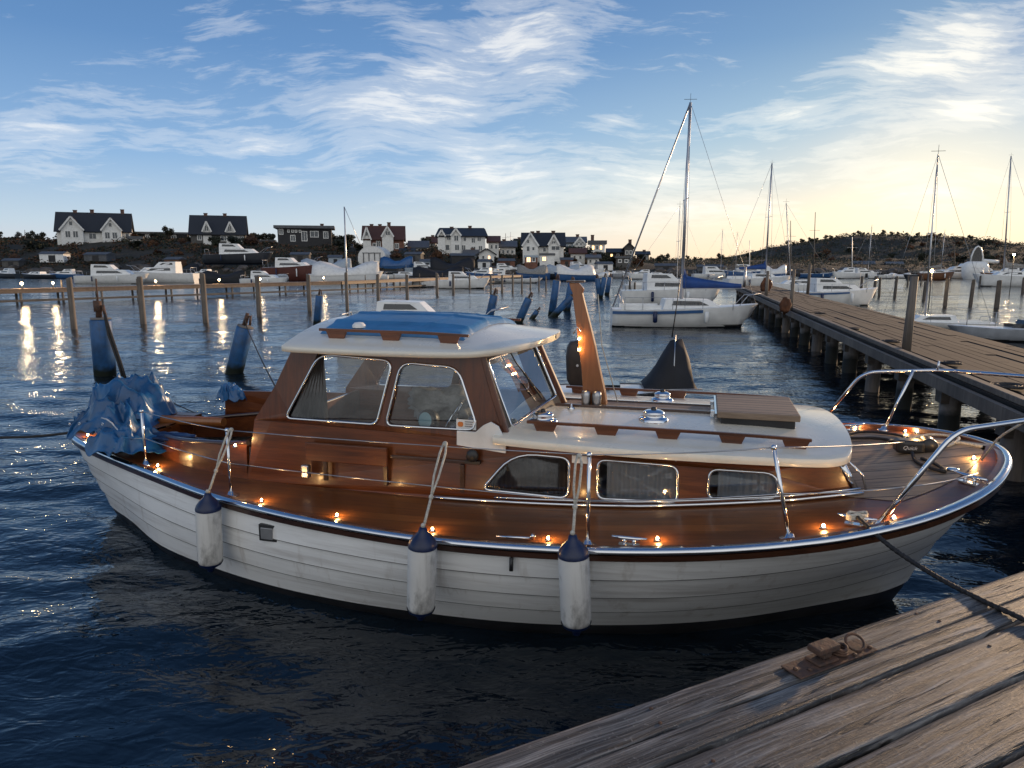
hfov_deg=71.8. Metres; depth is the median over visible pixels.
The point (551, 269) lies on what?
boat
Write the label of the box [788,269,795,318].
pier post
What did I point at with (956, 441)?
deck rope
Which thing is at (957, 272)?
boat
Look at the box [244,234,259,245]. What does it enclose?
bush
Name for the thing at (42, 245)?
bush
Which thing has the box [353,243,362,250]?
bush
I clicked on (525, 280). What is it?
long cover boat
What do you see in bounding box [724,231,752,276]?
boat
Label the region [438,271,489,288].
jetty yacht
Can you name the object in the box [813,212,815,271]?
mast
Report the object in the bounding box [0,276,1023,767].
water
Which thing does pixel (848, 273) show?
boat
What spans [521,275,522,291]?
mooring pile
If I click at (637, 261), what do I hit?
bush
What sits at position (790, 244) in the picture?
mast
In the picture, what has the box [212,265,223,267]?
shore rock
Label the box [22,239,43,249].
bush
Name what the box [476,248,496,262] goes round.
cottage
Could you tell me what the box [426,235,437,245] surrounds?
village house
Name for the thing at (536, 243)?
white gable house
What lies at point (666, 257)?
tree
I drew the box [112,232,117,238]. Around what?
window
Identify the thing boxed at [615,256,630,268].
harbour hut
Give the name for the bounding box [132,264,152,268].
shore rock
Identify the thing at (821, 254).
bush
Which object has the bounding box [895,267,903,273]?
shore rock
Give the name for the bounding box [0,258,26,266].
shed
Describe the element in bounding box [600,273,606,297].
mooring float
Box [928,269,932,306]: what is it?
shore lamp
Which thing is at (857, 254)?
heather
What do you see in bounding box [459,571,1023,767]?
dock
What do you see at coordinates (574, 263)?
ramp boat
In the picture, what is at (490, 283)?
mooring pile
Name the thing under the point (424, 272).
black launch
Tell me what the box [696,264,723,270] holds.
shed
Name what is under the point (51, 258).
door
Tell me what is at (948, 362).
rope coil
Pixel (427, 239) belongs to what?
bush
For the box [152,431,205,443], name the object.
dark cloth
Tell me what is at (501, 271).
boat
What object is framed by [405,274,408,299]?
mooring pile
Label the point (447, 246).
window
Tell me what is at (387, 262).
boat cover
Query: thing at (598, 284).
mooring float
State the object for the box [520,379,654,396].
dark dinghy
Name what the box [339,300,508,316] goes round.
hidden white boat
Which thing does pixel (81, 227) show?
gabled house
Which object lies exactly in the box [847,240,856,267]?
mast
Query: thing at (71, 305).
mooring pile
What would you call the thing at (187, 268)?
boat
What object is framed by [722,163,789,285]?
blue cover boat
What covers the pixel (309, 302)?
mooring pile
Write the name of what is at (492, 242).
side house
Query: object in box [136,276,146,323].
mooring pile
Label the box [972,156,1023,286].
sloop
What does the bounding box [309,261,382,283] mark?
white tent boat
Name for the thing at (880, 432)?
deck rope
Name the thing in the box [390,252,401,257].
bush
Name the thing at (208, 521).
fender
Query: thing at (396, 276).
boat
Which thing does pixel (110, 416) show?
blue tarp
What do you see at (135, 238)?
annex
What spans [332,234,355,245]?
bush
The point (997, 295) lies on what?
mooring pile
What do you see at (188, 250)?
scrub
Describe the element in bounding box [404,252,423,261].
net shed
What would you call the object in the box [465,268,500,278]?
boat
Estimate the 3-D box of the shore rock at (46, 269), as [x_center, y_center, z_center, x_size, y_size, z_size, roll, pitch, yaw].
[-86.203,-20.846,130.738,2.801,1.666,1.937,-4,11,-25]
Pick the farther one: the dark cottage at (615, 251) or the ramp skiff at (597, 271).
the dark cottage at (615, 251)
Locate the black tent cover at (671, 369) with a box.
[640,276,701,389]
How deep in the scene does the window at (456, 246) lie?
146.43 m
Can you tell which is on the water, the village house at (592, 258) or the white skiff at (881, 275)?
the white skiff at (881, 275)
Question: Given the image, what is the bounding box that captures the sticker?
[456,419,475,429]
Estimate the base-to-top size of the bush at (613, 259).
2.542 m
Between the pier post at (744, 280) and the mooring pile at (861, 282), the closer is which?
the pier post at (744, 280)
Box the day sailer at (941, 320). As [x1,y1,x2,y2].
[885,149,996,329]
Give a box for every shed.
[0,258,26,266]
[82,252,115,260]
[137,232,187,238]
[163,257,187,266]
[289,252,311,261]
[327,255,342,263]
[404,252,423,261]
[419,259,429,264]
[449,253,475,263]
[497,258,515,266]
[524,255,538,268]
[560,257,573,265]
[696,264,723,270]
[884,262,903,264]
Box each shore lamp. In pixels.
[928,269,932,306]
[1009,254,1014,293]
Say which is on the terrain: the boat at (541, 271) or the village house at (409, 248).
the village house at (409, 248)
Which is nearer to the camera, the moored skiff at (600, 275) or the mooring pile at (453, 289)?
the mooring pile at (453, 289)
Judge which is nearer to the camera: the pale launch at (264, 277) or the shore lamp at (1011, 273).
the shore lamp at (1011, 273)
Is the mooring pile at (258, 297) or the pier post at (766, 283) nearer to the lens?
the pier post at (766, 283)
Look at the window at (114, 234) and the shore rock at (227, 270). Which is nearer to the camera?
the shore rock at (227, 270)
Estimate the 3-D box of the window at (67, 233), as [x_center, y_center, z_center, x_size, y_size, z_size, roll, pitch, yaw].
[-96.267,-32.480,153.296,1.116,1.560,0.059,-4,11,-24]
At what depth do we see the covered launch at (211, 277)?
88.44 m
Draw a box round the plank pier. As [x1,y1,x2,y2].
[735,286,1023,481]
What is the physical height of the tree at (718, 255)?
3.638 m
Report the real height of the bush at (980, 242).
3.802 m
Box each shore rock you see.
[7,265,18,269]
[22,268,39,273]
[39,267,53,272]
[108,263,121,268]
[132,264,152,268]
[133,265,146,270]
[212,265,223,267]
[223,268,232,271]
[237,265,248,269]
[655,268,666,272]
[666,268,678,275]
[811,268,827,272]
[887,268,898,273]
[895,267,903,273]
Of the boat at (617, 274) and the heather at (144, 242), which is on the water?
the boat at (617, 274)
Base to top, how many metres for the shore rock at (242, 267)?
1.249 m
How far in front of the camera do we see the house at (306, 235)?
154.67 m
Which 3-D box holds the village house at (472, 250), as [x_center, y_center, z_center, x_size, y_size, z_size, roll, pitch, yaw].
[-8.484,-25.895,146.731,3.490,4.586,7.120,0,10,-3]
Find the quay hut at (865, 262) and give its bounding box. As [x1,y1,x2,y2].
[853,261,875,264]
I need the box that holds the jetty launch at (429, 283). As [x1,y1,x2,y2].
[393,281,434,287]
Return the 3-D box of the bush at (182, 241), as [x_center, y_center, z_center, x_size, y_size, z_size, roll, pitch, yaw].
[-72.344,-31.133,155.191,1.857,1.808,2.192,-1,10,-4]
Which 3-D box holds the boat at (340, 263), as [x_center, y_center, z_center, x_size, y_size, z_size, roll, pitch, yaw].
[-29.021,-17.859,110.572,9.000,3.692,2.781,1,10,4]
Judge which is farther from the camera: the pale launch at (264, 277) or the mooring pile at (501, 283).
the pale launch at (264, 277)
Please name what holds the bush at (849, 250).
on the terrain
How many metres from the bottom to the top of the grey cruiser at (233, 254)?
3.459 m
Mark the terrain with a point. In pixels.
(127, 252)
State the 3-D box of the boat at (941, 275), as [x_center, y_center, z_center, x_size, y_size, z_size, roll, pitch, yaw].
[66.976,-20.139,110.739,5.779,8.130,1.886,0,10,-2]
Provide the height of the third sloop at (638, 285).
7.630 m
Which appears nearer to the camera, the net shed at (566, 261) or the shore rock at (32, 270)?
the shore rock at (32, 270)
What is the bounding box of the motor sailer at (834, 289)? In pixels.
[790,278,877,305]
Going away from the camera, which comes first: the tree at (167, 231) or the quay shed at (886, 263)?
the tree at (167, 231)
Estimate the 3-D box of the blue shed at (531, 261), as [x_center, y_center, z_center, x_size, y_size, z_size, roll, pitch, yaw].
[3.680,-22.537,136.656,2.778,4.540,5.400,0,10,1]
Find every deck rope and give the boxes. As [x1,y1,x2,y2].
[849,431,908,437]
[850,437,892,442]
[910,451,946,472]
[912,433,982,447]
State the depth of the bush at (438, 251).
142.93 m
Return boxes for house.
[53,209,134,244]
[188,213,248,244]
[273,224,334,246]
[361,222,405,251]
[398,247,415,253]
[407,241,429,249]
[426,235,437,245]
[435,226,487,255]
[462,248,478,258]
[486,236,500,257]
[499,239,517,254]
[520,231,565,263]
[565,234,586,254]
[585,253,601,265]
[588,235,606,253]
[622,239,634,259]
[635,250,650,260]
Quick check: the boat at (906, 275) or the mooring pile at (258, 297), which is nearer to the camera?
the mooring pile at (258, 297)
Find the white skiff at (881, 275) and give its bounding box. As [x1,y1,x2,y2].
[865,272,893,278]
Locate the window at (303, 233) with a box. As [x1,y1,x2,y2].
[301,231,307,240]
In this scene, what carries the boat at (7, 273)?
on the water
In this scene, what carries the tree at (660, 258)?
on the terrain
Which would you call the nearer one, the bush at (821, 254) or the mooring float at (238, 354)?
the mooring float at (238, 354)
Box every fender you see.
[195,428,233,571]
[407,441,447,620]
[558,453,591,635]
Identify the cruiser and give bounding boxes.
[202,243,272,264]
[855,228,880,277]
[937,264,962,270]
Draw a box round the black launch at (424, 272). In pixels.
[409,266,466,281]
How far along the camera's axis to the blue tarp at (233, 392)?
7.74 m
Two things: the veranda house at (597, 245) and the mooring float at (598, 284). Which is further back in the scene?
the veranda house at (597, 245)
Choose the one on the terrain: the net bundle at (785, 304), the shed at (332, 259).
the shed at (332, 259)
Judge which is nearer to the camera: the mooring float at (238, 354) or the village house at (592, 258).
the mooring float at (238, 354)
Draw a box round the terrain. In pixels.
[0,235,1023,277]
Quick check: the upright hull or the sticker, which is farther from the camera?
the upright hull
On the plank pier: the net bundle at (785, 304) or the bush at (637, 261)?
the net bundle at (785, 304)
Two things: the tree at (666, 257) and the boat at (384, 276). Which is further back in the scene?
the tree at (666, 257)
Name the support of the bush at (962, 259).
on the terrain
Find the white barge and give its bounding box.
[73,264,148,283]
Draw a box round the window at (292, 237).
[290,235,295,240]
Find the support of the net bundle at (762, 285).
on the plank pier
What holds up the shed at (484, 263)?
on the terrain
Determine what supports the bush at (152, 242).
on the terrain
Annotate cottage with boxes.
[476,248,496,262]
[568,248,586,263]
[605,248,623,257]
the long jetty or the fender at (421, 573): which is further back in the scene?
the long jetty
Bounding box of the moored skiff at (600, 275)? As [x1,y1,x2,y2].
[598,271,608,278]
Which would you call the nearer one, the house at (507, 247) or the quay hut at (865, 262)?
the house at (507, 247)
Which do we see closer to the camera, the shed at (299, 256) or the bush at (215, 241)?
the shed at (299, 256)
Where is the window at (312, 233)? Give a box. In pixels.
[310,231,318,236]
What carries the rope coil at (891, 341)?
on the plank pier
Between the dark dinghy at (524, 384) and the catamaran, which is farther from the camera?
the catamaran
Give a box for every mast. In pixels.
[790,221,790,267]
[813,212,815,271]
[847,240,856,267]
[949,244,959,265]
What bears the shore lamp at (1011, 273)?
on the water
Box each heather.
[0,235,638,270]
[633,232,1022,270]
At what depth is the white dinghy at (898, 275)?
122.23 m
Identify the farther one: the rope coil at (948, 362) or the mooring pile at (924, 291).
the mooring pile at (924, 291)
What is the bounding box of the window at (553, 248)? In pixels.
[551,246,559,250]
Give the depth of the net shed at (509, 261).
135.01 m
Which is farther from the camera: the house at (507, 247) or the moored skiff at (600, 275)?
the house at (507, 247)
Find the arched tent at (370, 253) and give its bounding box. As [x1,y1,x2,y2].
[358,246,390,263]
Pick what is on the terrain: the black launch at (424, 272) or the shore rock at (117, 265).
the shore rock at (117, 265)
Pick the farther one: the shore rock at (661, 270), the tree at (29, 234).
the tree at (29, 234)
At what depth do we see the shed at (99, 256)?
135.78 m
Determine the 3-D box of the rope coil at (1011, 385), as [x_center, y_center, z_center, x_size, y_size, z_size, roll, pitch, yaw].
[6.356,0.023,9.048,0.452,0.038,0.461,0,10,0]
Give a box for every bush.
[9,253,19,257]
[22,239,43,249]
[34,240,48,248]
[128,240,141,248]
[147,240,158,246]
[149,232,163,241]
[174,250,183,254]
[178,238,185,243]
[202,246,211,252]
[207,236,220,245]
[227,236,242,244]
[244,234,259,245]
[264,233,275,239]
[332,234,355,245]
[332,238,350,251]
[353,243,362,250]
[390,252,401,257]
[422,237,437,244]
[431,249,442,256]
[432,252,442,258]
[511,239,521,251]
[515,252,522,258]
[564,246,575,255]
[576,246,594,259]
[599,252,610,259]
[608,256,615,265]
[632,257,643,265]
[818,253,828,259]
[844,246,854,253]
[907,237,914,242]
[918,253,927,260]
[948,253,958,257]
[952,256,966,262]
[977,240,986,246]
[984,255,995,264]
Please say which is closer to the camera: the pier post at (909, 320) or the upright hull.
the pier post at (909, 320)
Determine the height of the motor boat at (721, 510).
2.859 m
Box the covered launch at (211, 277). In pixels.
[199,270,248,283]
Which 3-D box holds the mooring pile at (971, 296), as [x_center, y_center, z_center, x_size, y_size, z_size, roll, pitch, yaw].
[28.020,-5.064,43.189,0.279,2.623,0.229,0,10,0]
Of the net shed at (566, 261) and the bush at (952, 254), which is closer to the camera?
the net shed at (566, 261)
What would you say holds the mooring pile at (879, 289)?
in the water
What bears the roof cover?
on the motor boat at (721, 510)
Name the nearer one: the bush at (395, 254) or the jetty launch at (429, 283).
the jetty launch at (429, 283)
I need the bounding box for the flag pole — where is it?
[344,207,360,277]
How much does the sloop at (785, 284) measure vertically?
8.030 m
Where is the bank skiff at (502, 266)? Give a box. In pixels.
[494,263,519,270]
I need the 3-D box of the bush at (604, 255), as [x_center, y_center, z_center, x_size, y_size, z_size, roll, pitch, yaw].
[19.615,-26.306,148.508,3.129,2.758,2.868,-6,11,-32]
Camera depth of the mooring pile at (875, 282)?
61.11 m
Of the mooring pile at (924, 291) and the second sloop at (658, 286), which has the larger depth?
the mooring pile at (924, 291)
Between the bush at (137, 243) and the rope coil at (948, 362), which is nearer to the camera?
the rope coil at (948, 362)
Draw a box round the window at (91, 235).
[88,233,96,238]
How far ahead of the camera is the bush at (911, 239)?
293.98 m
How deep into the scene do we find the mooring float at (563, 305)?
34.96 m
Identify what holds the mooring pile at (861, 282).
in the water
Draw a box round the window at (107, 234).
[104,232,110,238]
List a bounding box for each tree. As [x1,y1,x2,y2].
[14,231,22,239]
[25,230,34,238]
[33,232,45,239]
[161,225,174,238]
[259,233,267,239]
[638,254,645,261]
[657,254,663,262]
[663,253,669,260]
[716,253,724,259]
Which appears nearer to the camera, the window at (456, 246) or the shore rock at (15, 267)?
the shore rock at (15, 267)
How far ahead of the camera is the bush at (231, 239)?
148.79 m
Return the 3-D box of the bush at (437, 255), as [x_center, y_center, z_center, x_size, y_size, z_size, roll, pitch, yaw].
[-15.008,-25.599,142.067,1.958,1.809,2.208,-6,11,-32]
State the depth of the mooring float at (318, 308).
29.73 m
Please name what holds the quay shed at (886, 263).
on the terrain
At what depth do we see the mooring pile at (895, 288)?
53.63 m
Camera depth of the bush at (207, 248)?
141.83 m
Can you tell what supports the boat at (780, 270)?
on the water
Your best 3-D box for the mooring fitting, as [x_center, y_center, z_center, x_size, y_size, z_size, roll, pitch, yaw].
[1.343,1.122,2.980,0.470,0.078,0.105,-5,11,-27]
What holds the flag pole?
on the water
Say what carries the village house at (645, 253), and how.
on the terrain
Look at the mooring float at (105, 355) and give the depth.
16.16 m
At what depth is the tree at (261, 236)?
166.97 m
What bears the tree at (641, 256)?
on the terrain
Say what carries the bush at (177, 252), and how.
on the terrain
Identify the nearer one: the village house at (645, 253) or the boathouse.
the boathouse
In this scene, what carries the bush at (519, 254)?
on the terrain
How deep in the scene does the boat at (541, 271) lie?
115.11 m
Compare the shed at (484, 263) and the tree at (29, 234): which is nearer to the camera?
the shed at (484, 263)
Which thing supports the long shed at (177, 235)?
on the terrain
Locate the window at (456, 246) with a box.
[454,244,459,250]
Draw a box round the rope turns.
[846,510,867,520]
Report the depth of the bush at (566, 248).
159.94 m
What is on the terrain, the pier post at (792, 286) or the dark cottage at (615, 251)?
the dark cottage at (615, 251)
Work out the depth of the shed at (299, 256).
136.69 m
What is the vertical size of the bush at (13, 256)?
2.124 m
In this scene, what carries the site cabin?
on the terrain
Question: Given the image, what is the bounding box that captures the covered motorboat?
[261,256,322,279]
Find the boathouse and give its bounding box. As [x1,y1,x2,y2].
[539,253,554,265]
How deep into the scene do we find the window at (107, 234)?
156.33 m
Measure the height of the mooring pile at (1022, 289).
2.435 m
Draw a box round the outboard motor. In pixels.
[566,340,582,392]
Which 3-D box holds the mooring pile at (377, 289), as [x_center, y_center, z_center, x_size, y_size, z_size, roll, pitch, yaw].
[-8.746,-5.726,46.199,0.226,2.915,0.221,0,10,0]
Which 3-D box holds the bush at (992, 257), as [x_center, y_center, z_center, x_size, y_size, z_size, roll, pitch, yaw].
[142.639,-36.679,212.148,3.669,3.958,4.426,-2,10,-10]
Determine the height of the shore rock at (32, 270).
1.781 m
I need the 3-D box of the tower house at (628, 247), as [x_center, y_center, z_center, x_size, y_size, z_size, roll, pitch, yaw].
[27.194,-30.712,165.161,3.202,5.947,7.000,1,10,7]
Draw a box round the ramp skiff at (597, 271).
[595,268,604,273]
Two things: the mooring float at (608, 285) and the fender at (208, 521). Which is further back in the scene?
the mooring float at (608, 285)
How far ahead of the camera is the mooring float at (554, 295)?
35.33 m
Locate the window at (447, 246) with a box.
[445,244,449,250]
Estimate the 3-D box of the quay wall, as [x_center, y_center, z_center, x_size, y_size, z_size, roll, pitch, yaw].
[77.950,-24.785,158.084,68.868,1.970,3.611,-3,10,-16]
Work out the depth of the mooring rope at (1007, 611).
3.69 m
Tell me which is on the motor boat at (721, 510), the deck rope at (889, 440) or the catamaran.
the deck rope at (889, 440)
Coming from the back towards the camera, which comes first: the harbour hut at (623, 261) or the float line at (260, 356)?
the harbour hut at (623, 261)
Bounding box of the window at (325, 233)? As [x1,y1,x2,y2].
[323,231,328,238]
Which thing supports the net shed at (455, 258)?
on the terrain
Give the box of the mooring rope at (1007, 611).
[851,513,1023,621]
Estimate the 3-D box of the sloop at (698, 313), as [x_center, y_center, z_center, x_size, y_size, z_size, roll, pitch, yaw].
[7.233,-6.836,28.791,6.134,9.530,2.305,1,10,4]
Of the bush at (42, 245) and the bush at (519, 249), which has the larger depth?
the bush at (519, 249)
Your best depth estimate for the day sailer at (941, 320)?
27.50 m
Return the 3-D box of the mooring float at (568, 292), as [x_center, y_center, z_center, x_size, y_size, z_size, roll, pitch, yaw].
[3.075,-4.664,38.676,0.740,2.410,0.396,0,10,0]
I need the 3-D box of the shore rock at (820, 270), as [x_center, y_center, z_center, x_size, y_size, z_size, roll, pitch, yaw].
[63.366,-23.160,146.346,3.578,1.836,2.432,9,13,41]
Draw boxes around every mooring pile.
[66,277,77,329]
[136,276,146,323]
[199,272,208,322]
[255,275,261,316]
[306,274,311,310]
[344,272,348,309]
[376,274,379,300]
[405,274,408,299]
[435,273,438,293]
[452,274,454,292]
[490,274,491,292]
[501,275,502,292]
[512,275,513,292]
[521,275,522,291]
[860,276,863,287]
[873,276,876,293]
[878,278,880,296]
[893,276,897,297]
[922,281,926,299]
[943,278,949,306]
[968,279,975,305]
[994,280,1001,307]
[1021,277,1023,293]
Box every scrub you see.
[0,235,639,271]
[625,231,1023,271]
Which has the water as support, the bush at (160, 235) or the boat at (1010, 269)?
the boat at (1010, 269)
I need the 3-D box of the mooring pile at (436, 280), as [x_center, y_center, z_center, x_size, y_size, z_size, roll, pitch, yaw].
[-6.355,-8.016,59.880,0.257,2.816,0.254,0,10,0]
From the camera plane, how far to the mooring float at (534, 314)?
33.27 m
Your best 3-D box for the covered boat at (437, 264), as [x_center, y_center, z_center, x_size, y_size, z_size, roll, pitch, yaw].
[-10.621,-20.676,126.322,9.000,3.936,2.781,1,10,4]
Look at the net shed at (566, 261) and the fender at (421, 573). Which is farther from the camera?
the net shed at (566, 261)
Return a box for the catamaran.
[691,230,732,278]
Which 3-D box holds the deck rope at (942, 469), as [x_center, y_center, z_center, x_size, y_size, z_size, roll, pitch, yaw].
[2.991,0.566,5.107,0.104,0.051,0.447,0,10,0]
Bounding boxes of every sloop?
[610,98,760,327]
[618,273,721,304]
[622,207,714,289]
[760,203,830,290]
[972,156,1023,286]
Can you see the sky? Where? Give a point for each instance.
(500, 117)
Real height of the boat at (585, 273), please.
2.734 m
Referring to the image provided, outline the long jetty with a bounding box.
[0,271,520,303]
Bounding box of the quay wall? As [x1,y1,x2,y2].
[724,269,927,272]
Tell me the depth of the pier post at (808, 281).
38.48 m
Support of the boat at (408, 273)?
on the water
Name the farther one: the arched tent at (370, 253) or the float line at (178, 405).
the arched tent at (370, 253)
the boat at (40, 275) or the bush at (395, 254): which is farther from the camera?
the bush at (395, 254)
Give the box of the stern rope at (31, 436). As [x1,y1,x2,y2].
[0,430,83,438]
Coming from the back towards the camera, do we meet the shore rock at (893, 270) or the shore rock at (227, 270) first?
the shore rock at (893, 270)
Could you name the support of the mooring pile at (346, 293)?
in the water
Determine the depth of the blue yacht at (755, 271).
118.98 m
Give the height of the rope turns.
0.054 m
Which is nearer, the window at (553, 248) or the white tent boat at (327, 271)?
the white tent boat at (327, 271)
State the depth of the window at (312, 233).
155.11 m
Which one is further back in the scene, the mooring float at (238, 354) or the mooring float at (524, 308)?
the mooring float at (524, 308)
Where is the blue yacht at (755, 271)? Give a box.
[726,264,771,272]
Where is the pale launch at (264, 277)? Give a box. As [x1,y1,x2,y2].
[239,271,288,282]
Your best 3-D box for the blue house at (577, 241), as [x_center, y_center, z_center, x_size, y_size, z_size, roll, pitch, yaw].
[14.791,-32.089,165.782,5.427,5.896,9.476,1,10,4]
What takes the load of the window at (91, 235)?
in the gabled house at (81, 227)
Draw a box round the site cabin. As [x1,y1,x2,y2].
[38,251,70,262]
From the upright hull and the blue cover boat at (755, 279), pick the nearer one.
the blue cover boat at (755, 279)
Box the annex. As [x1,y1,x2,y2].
[127,236,144,240]
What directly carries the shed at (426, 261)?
on the terrain
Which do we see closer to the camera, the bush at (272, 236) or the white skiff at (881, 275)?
the white skiff at (881, 275)
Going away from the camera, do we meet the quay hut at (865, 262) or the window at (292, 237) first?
the window at (292, 237)
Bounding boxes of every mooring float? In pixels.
[89,279,126,377]
[225,313,253,373]
[313,289,322,324]
[486,288,497,314]
[514,292,532,322]
[529,307,540,318]
[548,274,559,315]
[549,294,572,316]
[563,277,573,310]
[595,274,600,297]
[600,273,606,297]
[604,273,611,294]
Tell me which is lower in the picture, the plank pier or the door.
the plank pier
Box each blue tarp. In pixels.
[66,372,176,456]
[216,382,246,402]
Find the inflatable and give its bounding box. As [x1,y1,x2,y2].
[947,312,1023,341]
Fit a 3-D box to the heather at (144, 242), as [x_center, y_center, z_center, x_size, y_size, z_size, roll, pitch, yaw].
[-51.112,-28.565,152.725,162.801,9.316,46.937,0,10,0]
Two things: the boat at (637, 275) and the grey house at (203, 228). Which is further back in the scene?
the grey house at (203, 228)
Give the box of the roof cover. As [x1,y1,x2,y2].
[320,310,516,340]
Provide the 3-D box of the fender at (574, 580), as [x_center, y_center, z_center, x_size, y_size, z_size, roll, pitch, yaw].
[0.365,0.992,4.329,0.210,1.080,0.358,-2,10,-11]
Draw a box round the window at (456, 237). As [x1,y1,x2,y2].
[454,235,458,240]
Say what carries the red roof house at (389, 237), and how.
on the terrain
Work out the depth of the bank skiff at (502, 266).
131.60 m
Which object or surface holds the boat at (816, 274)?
on the water
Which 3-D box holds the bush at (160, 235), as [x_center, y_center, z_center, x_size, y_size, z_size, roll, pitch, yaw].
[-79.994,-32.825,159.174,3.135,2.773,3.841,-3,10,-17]
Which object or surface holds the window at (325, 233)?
in the house at (306, 235)
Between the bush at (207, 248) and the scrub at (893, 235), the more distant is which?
the scrub at (893, 235)
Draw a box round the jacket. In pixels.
[407,384,471,422]
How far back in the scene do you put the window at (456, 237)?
146.11 m
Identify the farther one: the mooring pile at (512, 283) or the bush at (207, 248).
the bush at (207, 248)
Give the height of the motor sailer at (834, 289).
1.977 m
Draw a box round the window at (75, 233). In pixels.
[72,231,78,237]
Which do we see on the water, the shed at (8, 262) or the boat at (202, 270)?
the boat at (202, 270)
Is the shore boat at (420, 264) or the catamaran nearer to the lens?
the catamaran
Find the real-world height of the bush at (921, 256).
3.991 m
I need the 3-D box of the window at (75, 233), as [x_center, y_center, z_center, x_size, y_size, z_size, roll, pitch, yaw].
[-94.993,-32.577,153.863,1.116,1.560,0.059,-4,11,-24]
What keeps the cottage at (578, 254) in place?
on the terrain
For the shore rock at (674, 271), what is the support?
on the terrain
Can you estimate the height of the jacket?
0.351 m
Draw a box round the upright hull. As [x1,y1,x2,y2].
[961,246,998,278]
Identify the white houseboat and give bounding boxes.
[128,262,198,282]
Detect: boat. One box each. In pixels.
[0,268,19,277]
[21,271,56,278]
[49,269,83,278]
[71,280,1023,633]
[182,263,199,272]
[190,269,217,277]
[301,258,351,267]
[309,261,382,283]
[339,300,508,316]
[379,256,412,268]
[380,273,388,278]
[386,272,404,278]
[398,272,412,277]
[404,262,429,271]
[428,257,477,272]
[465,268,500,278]
[489,277,541,282]
[492,268,513,278]
[516,265,549,278]
[546,264,579,278]
[554,264,597,280]
[563,262,594,267]
[602,269,633,277]
[627,270,655,278]
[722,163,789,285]
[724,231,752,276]
[760,265,786,275]
[797,271,832,277]
[832,267,860,278]
[903,272,922,279]
[917,233,954,279]
[933,266,962,278]
[980,268,1019,274]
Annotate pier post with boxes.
[743,267,746,287]
[764,271,768,295]
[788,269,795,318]
[806,264,810,294]
[901,276,918,351]
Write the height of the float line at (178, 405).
0.833 m
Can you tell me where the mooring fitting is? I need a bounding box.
[781,632,877,678]
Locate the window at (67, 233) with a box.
[64,230,70,237]
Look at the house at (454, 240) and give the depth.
147.14 m
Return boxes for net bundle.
[760,277,772,290]
[779,297,791,314]
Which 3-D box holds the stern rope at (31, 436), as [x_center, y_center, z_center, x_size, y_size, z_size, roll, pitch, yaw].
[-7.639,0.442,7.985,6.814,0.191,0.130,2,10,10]
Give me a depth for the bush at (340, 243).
150.26 m
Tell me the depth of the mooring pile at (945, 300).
42.33 m
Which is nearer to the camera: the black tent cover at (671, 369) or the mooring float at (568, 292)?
the black tent cover at (671, 369)
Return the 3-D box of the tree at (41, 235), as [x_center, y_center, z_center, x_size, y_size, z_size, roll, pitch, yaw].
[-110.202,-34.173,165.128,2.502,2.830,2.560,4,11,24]
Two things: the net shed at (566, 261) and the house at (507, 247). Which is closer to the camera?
the net shed at (566, 261)
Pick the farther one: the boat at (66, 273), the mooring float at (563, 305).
the boat at (66, 273)
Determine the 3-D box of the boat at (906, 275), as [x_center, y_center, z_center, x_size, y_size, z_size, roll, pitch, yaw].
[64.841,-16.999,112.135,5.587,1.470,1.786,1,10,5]
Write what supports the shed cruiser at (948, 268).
on the water
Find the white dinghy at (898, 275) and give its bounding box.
[889,273,910,277]
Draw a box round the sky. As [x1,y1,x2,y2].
[0,0,1023,259]
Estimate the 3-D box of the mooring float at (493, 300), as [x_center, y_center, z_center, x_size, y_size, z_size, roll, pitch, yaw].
[-1.012,-3.462,32.893,0.778,2.003,0.396,0,10,0]
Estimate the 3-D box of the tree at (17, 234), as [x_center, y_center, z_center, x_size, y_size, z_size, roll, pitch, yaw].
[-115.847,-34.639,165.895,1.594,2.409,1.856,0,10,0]
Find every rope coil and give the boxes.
[881,339,900,342]
[940,360,962,364]
[990,382,1023,389]
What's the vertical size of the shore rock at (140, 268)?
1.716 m
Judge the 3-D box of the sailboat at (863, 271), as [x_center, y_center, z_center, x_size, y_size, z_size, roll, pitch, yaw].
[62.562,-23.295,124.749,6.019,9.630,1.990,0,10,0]
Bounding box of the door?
[48,255,55,261]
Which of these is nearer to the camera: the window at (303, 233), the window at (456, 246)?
the window at (456, 246)
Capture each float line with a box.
[113,376,203,416]
[244,319,274,386]

